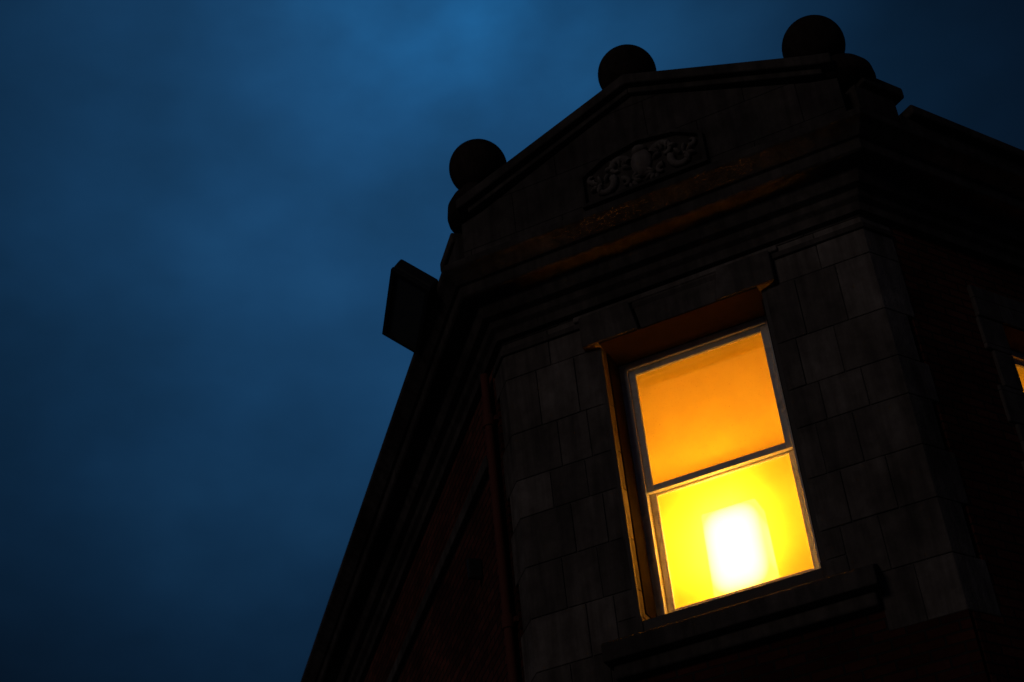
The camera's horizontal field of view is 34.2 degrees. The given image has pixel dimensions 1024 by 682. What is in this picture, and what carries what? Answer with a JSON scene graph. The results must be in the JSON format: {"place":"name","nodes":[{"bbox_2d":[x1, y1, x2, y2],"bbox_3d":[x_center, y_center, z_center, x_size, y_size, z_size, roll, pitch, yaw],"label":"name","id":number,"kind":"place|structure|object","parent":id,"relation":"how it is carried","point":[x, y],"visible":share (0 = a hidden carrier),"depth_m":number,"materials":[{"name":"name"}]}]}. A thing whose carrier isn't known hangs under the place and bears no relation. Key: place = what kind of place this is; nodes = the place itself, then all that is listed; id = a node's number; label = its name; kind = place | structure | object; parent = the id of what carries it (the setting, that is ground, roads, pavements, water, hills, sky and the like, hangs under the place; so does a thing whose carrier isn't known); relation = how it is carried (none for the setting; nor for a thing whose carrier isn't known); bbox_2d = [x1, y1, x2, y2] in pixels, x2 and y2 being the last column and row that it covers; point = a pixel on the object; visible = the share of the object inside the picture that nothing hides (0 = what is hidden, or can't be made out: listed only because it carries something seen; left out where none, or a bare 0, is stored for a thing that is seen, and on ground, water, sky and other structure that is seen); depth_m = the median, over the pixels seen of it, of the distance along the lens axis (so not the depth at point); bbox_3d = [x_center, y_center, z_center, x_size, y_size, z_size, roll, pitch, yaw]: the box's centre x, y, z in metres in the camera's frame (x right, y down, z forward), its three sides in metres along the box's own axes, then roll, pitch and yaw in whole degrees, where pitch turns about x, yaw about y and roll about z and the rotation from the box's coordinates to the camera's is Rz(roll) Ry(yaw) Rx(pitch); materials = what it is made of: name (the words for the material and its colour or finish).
{"place":"outdoors","nodes":[
{"label":"outdoors","id":0,"kind":"place"},
{"bbox_2d":[447,182,478,233],"bbox_3d":[-0.313,-1.162,14.282,0.499,0.360,0.499,-20,-38,18],"label":"ball pedestal","id":1,"kind":"object","parent":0,"point":[456,220],"visible":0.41,"depth_m":14.14,"materials":[{"name":"black stone"}]},
{"bbox_2d":[0,0,1023,681],"label":"sky","id":2,"kind":"structure","parent":0,"point":[208,208],"materials":[{"name":"blue"}]},
{"bbox_2d":[899,115,1023,172],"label":"parapet wall","id":3,"kind":"structure","parent":0,"point":[928,130],"depth_m":13.37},
{"bbox_2d":[900,105,1023,164],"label":"parapet coping","id":4,"kind":"object","parent":3,"relation":"on","point":[954,129],"visible":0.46,"depth_m":13.38,"materials":[{"name":"black stone"}]},
{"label":"pavement","id":5,"kind":"structure","parent":0,"visible":0},
{"bbox_2d":[710,610,987,681],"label":"front brick wall","id":6,"kind":"structure","parent":5,"relation":"on","point":[943,649],"depth_m":10.66,"materials":[{"name":"red brick"}]},
{"bbox_2d":[521,233,943,681],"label":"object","id":7,"kind":"object","parent":6,"relation":"on","point":[739,597],"visible":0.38,"depth_m":11.71,"materials":[{"name":"stone"}]},
{"bbox_2d":[573,245,777,366],"bbox_3d":[1.377,-0.196,13.081,1.720,0.347,0.605,-20,-38,18],"label":"window lintel","id":8,"kind":"structure","parent":7,"relation":"attached to","point":[733,277],"depth_m":12.88,"materials":[{"name":"stone"}]},
{"bbox_2d":[599,287,764,366],"bbox_3d":[1.342,-0.102,12.899,1.306,0.010,0.368,-20,-38,18],"label":"reveal lining head","id":9,"kind":"object","parent":8,"relation":"attached to","point":[691,325],"visible":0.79,"depth_m":12.89},
{"bbox_2d":[492,221,891,377],"bbox_3d":[1.312,-0.312,13.050,3.398,0.050,0.282,-20,-38,18],"label":"frieze band","id":10,"kind":"object","parent":7,"relation":"attached to","point":[774,256],"visible":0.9,"depth_m":12.89,"materials":[{"name":"stone"}]},
{"bbox_2d":[626,317,764,371],"bbox_3d":[1.456,0.053,13.065,1.162,0.062,0.130,-20,-38,18],"label":"frame head","id":11,"kind":"object","parent":7,"relation":"attached to","point":[701,342],"visible":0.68,"depth_m":13.01},
{"bbox_2d":[635,327,760,375],"bbox_3d":[1.451,0.087,13.015,1.054,0.050,0.040,-20,-38,18],"label":"rail","id":12,"kind":"object","parent":11,"relation":"attached to","point":[699,350],"visible":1,"depth_m":12.99,"materials":[{"name":"white paint"}]},
{"bbox_2d":[601,564,883,670],"bbox_3d":[1.596,1.862,11.402,1.960,0.385,0.530,-20,-38,18],"label":"window sill","id":13,"kind":"structure","parent":7,"relation":"attached to","point":[771,607],"depth_m":11.11,"materials":[{"name":"stone"}]},
{"bbox_2d":[619,365,667,616],"bbox_3d":[1.000,1.141,12.609,0.074,2.268,0.130,-20,-38,18],"label":"frame","id":14,"kind":"object","parent":13,"relation":"on","point":[653,555],"visible":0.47,"depth_m":12.48,"materials":[{"name":"white paint"}]},
{"bbox_2d":[606,353,656,618],"bbox_3d":[0.894,1.063,12.487,0.010,2.268,0.220,-20,-38,18],"label":"reveal lining","id":15,"kind":"object","parent":14,"relation":"attached to","point":[637,522],"visible":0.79,"depth_m":12.42,"materials":[{"name":"brown wood"}]},
{"bbox_2d":[628,370,654,494],"bbox_3d":[1.003,0.698,12.872,0.054,1.123,0.040,-20,-38,18],"label":"stile","id":16,"kind":"object","parent":14,"relation":"attached to","point":[641,434],"visible":1,"depth_m":12.84,"materials":[{"name":"white paint"}]},
{"bbox_2d":[653,443,788,495],"bbox_3d":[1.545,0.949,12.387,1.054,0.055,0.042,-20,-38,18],"label":"meeting rail","id":17,"kind":"object","parent":16,"relation":"attached to","point":[721,467],"visible":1,"depth_m":12.37,"materials":[{"name":"white paint"}]},
{"bbox_2d":[636,333,784,484],"bbox_3d":[1.498,0.516,12.701,1.060,1.024,0.001,-20,-38,18],"label":"glass","id":18,"kind":"object","parent":17,"relation":"on","point":[710,408],"visible":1,"depth_m":12.69,"materials":[{"name":"orange glass"}]},
{"bbox_2d":[764,316,820,567],"bbox_3d":[2.105,0.740,12.225,0.074,2.268,0.130,-20,-38,18],"label":"frame","id":19,"kind":"object","parent":13,"relation":"on","point":[796,459],"visible":0.14,"depth_m":12.15,"materials":[{"name":"white paint"}]},
{"bbox_2d":[760,324,792,450],"bbox_3d":[1.993,0.339,12.528,0.054,1.123,0.040,-20,-38,18],"label":"stile","id":20,"kind":"object","parent":19,"relation":"attached to","point":[776,390],"visible":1,"depth_m":12.49,"materials":[{"name":"white paint"}]},
{"bbox_2d":[762,298,820,560],"bbox_3d":[2.056,0.642,12.083,0.010,2.268,0.220,-20,-38,18],"label":"reveal lining","id":21,"kind":"object","parent":7,"relation":"attached to","point":[791,431],"visible":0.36,"depth_m":11.96,"materials":[{"name":"brown wood"}]},
{"bbox_2d":[494,214,1000,681],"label":"stone blocks","id":22,"kind":"structure","parent":6,"relation":"on","point":[877,345],"depth_m":11.96,"materials":[{"name":"stone"}]},
{"bbox_3d":[1.616,2.120,11.159,1.880,0.220,0.100,-20,-38,18],"label":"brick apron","id":23,"kind":"object","parent":6,"relation":"on","visible":0},
{"bbox_2d":[614,591,881,681],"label":"sill moulding","id":24,"kind":"object","parent":23,"relation":"on","point":[796,623],"visible":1,"depth_m":11.10,"materials":[{"name":"stone"}]},
{"bbox_3d":[1.645,1.828,11.758,1.162,0.050,0.150,-20,-38,18],"label":"frame sill","id":25,"kind":"object","parent":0,"visible":0},
{"bbox_2d":[650,493,675,612],"bbox_3d":[1.117,1.573,12.286,0.054,1.073,0.040,-20,-38,18],"label":"stile","id":26,"kind":"object","parent":25,"relation":"on","point":[662,554],"visible":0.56,"depth_m":12.27,"materials":[{"name":"white paint"}]},
{"bbox_2d":[675,568,813,610],"bbox_3d":[1.656,1.797,11.819,1.054,0.070,0.040,-20,-38,18],"label":"rail","id":27,"kind":"object","parent":25,"relation":"on","point":[744,589],"visible":0.34,"depth_m":11.81,"materials":[{"name":"white paint"}]},
{"bbox_2d":[657,454,813,607],"bbox_3d":[1.611,1.385,12.120,1.060,0.959,0.001,-20,-38,18],"label":"glass","id":28,"kind":"object","parent":27,"relation":"on","point":[735,531],"visible":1,"depth_m":12.11,"materials":[{"name":"yellow glass"}]},
{"bbox_2d":[788,449,819,569],"bbox_3d":[2.107,1.214,11.942,0.054,1.073,0.040,-20,-38,18],"label":"stile","id":29,"kind":"object","parent":25,"relation":"on","point":[804,511],"visible":0.44,"depth_m":11.92,"materials":[{"name":"white paint"}]},
{"label":"ground","id":30,"kind":"structure","parent":0,"visible":0},
{"bbox_2d":[364,366,524,681],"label":"side brick wall","id":31,"kind":"structure","parent":30,"relation":"on","point":[460,637],"depth_m":14.30,"materials":[{"name":"red brick"}]},
{"bbox_2d":[386,455,488,681],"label":"string course","id":32,"kind":"object","parent":31,"relation":"attached to","point":[471,500],"visible":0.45,"depth_m":14.83,"materials":[{"name":"stone"}]},
{"bbox_2d":[467,558,482,579],"bbox_3d":[-0.303,1.857,13.541,0.120,0.180,0.050,5,-37,-14],"label":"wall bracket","id":33,"kind":"object","parent":31,"relation":"attached to","point":[474,569],"depth_m":13.51,"materials":[{"name":"black metal"}]},
{"bbox_2d":[480,373,518,681],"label":"downpipe","id":34,"kind":"object","parent":31,"relation":"attached to","point":[509,620],"visible":1,"depth_m":12.81,"materials":[{"name":"black metal"}]},
{"bbox_2d":[482,387,519,681],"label":"brick pilaster","id":35,"kind":"object","parent":31,"relation":"attached to","point":[505,540],"visible":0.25,"depth_m":12.93,"materials":[{"name":"red brick"}]},
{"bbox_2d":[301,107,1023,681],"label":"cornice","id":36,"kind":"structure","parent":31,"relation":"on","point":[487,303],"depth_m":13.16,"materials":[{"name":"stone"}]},
{"bbox_2d":[382,259,437,354],"bbox_3d":[-0.636,-0.250,14.087,0.850,0.444,0.900,1,-37,-10],"label":"projecting cornice end block","id":37,"kind":"object","parent":36,"relation":"on","point":[411,291],"visible":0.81,"depth_m":13.94,"materials":[{"name":"black stone"}]},
{"bbox_2d":[462,78,848,257],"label":"gable wall","id":38,"kind":"structure","parent":36,"relation":"on","point":[728,122],"depth_m":13.55,"materials":[{"name":"stone"}]},
{"bbox_2d":[440,233,461,271],"bbox_3d":[-0.348,-0.741,14.378,0.470,0.110,0.440,5,-37,-14],"label":"coping return","id":39,"kind":"object","parent":38,"relation":"on","point":[449,248],"visible":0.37,"depth_m":14.23,"materials":[{"name":"stone"}]},
{"bbox_2d":[578,128,709,210],"bbox_3d":[1.040,-1.435,13.372,1.081,0.509,0.060,-20,-38,18],"label":"panel frame","id":40,"kind":"object","parent":38,"relation":"attached to","point":[600,165],"visible":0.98,"depth_m":13.35,"materials":[{"name":"stone"}]},
{"bbox_2d":[591,139,696,195],"bbox_3d":[1.049,-1.400,13.362,0.921,0.438,0.130,-20,-38,18],"label":"carved shield and leaves","id":41,"kind":"object","parent":40,"relation":"on","point":[642,159],"visible":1,"depth_m":13.34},
{"bbox_2d":[587,176,595,185],"bbox_3d":[0.644,-1.297,13.517,0.073,0.100,0.052,-20,-38,18],"label":"carved scroll","id":42,"kind":"object","parent":41,"relation":"attached to","point":[589,180],"visible":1,"depth_m":13.51,"materials":[{"name":"grey stone"}]},
{"bbox_2d":[597,174,618,195],"bbox_3d":[0.772,-1.245,13.406,0.192,0.155,0.072,-20,-38,18],"label":"carved scroll","id":43,"kind":"object","parent":41,"relation":"attached to","point":[614,182],"visible":1,"depth_m":13.37,"materials":[{"name":"grey stone"}]},
{"bbox_2d":[609,155,630,173],"bbox_3d":[0.879,-1.433,13.468,0.208,0.156,0.072,-20,-38,18],"label":"carved scroll","id":44,"kind":"object","parent":41,"relation":"attached to","point":[614,160],"visible":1,"depth_m":13.45,"materials":[{"name":"stone"}]},
{"bbox_2d":[621,175,631,185],"bbox_3d":[0.923,-1.291,13.348,0.071,0.105,0.056,-20,-38,18],"label":"carved scroll","id":45,"kind":"object","parent":41,"relation":"attached to","point":[626,179],"visible":1,"depth_m":13.33,"materials":[{"name":"grey stone"}]},
{"bbox_2d":[656,160,663,172],"bbox_3d":[1.179,-1.384,13.258,0.071,0.105,0.056,-20,-38,18],"label":"carved scroll","id":46,"kind":"object","parent":41,"relation":"attached to","point":[659,165],"visible":1,"depth_m":13.24,"materials":[{"name":"grey stone"}]},
{"bbox_2d":[649,139,671,154],"bbox_3d":[1.190,-1.545,13.360,0.208,0.156,0.072,-20,-38,18],"label":"carved scroll","id":47,"kind":"object","parent":41,"relation":"attached to","point":[666,151],"visible":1,"depth_m":13.35,"materials":[{"name":"stone"}]},
{"bbox_2d":[667,151,690,166],"bbox_3d":[1.329,-1.447,13.213,0.192,0.155,0.072,-20,-38,18],"label":"carved scroll","id":48,"kind":"object","parent":41,"relation":"attached to","point":[672,160],"visible":1,"depth_m":13.18,"materials":[{"name":"stone"}]},
{"bbox_2d":[688,137,696,145],"bbox_3d":[1.436,-1.585,13.241,0.073,0.100,0.052,-20,-38,18],"label":"carved scroll","id":49,"kind":"object","parent":41,"relation":"attached to","point":[694,141],"visible":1,"depth_m":13.22,"materials":[{"name":"grey stone"}]},
{"bbox_2d":[468,68,825,217],"bbox_3d":[1.103,-1.725,13.816,3.121,0.653,0.490,-20,-38,18],"label":"raking bed mould","id":50,"kind":"object","parent":38,"relation":"on","point":[490,197],"visible":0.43,"depth_m":13.78,"materials":[{"name":"stone"}]},
{"bbox_2d":[449,139,506,189],"bbox_3d":[-0.295,-1.507,14.502,0.510,0.510,0.510,-20,-38,18],"label":"ball finial","id":51,"kind":"object","parent":50,"relation":"on","point":[476,160],"visible":0.61,"depth_m":14.30,"materials":[{"name":"black stone"}]},
{"bbox_2d":[456,53,834,220],"bbox_3d":[1.105,-1.785,13.854,3.301,0.733,0.610,-20,-38,18],"label":"raking coping","id":52,"kind":"object","parent":50,"relation":"on","point":[824,62],"visible":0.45,"depth_m":13.79,"materials":[{"name":"stone"}]},
{"bbox_2d":[598,44,656,89],"bbox_3d":[0.998,-2.312,14.410,0.510,0.510,0.510,-20,-38,18],"label":"ball finial","id":53,"kind":"object","parent":52,"relation":"on","point":[616,62],"visible":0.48,"depth_m":14.22,"materials":[{"name":"black stone"}]},
{"bbox_2d":[844,75,903,104],"bbox_3d":[2.808,-1.895,13.302,0.440,0.110,0.490,16,-41,-27],"label":"coping return","id":54,"kind":"object","parent":38,"relation":"on","point":[887,90],"visible":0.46,"depth_m":13.13,"materials":[{"name":"stone"}]},
{"bbox_2d":[782,15,845,57],"bbox_3d":[2.442,-2.384,13.472,0.510,0.510,0.510,-20,-38,18],"label":"ball finial","id":55,"kind":"object","parent":54,"relation":"on","point":[810,35],"visible":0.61,"depth_m":13.27,"materials":[{"name":"black stone"}]},
{"bbox_2d":[824,53,875,91],"bbox_3d":[2.622,-2.107,13.248,0.520,0.290,0.520,-20,-38,18],"label":"ball pedestal","id":56,"kind":"object","parent":54,"relation":"on","point":[849,70],"visible":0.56,"depth_m":13.03,"materials":[{"name":"black stone"}]},
{"bbox_2d":[845,85,900,122],"bbox_3d":[2.772,-1.650,13.087,0.420,0.490,0.396,16,-41,-27],"label":"gable return","id":57,"kind":"object","parent":36,"relation":"on","point":[856,96],"visible":0.14,"depth_m":13.01,"materials":[{"name":"black stone"}]},
{"bbox_2d":[885,225,1023,681],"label":"side brick wall","id":58,"kind":"structure","parent":30,"relation":"on","point":[980,437],"depth_m":11.87,"materials":[{"name":"brown brick"}]},
{"bbox_2d":[967,285,1023,469],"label":"side window surround","id":59,"kind":"object","parent":58,"relation":"attached to","point":[993,311],"visible":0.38,"depth_m":12.54,"materials":[{"name":"stone"}]},
{"bbox_2d":[1002,323,1023,353],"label":"reveal lining head","id":60,"kind":"object","parent":58,"relation":"attached to","point":[1015,337],"visible":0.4,"depth_m":12.87},
{"bbox_3d":[4.220,0.965,12.574,0.954,0.055,0.042,16,-41,-27],"label":"meeting rail","id":61,"kind":"object","parent":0,"visible":0},
{"bbox_2d":[1016,366,1023,391],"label":"glass","id":62,"kind":"object","parent":61,"relation":"on","point":[1020,370],"depth_m":12.95,"materials":[{"name":"orange glass"}]},
{"bbox_3d":[3.721,0.827,12.338,0.074,1.958,0.130,16,-41,-27],"label":"frame","id":63,"kind":"object","parent":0,"visible":0},
{"label":"upper stile","id":64,"kind":"object","parent":63,"relation":"attached to","visible":0},
{"bbox_2d":[1014,359,1023,367],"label":"rail","id":65,"kind":"object","parent":64,"relation":"attached to","point":[1018,363],"depth_m":12.99,"materials":[{"name":"white paint"}]},
{"bbox_2d":[1011,350,1023,361],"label":"frame head","id":66,"kind":"object","parent":65,"relation":"on","point":[1018,356],"depth_m":13.00}
]}

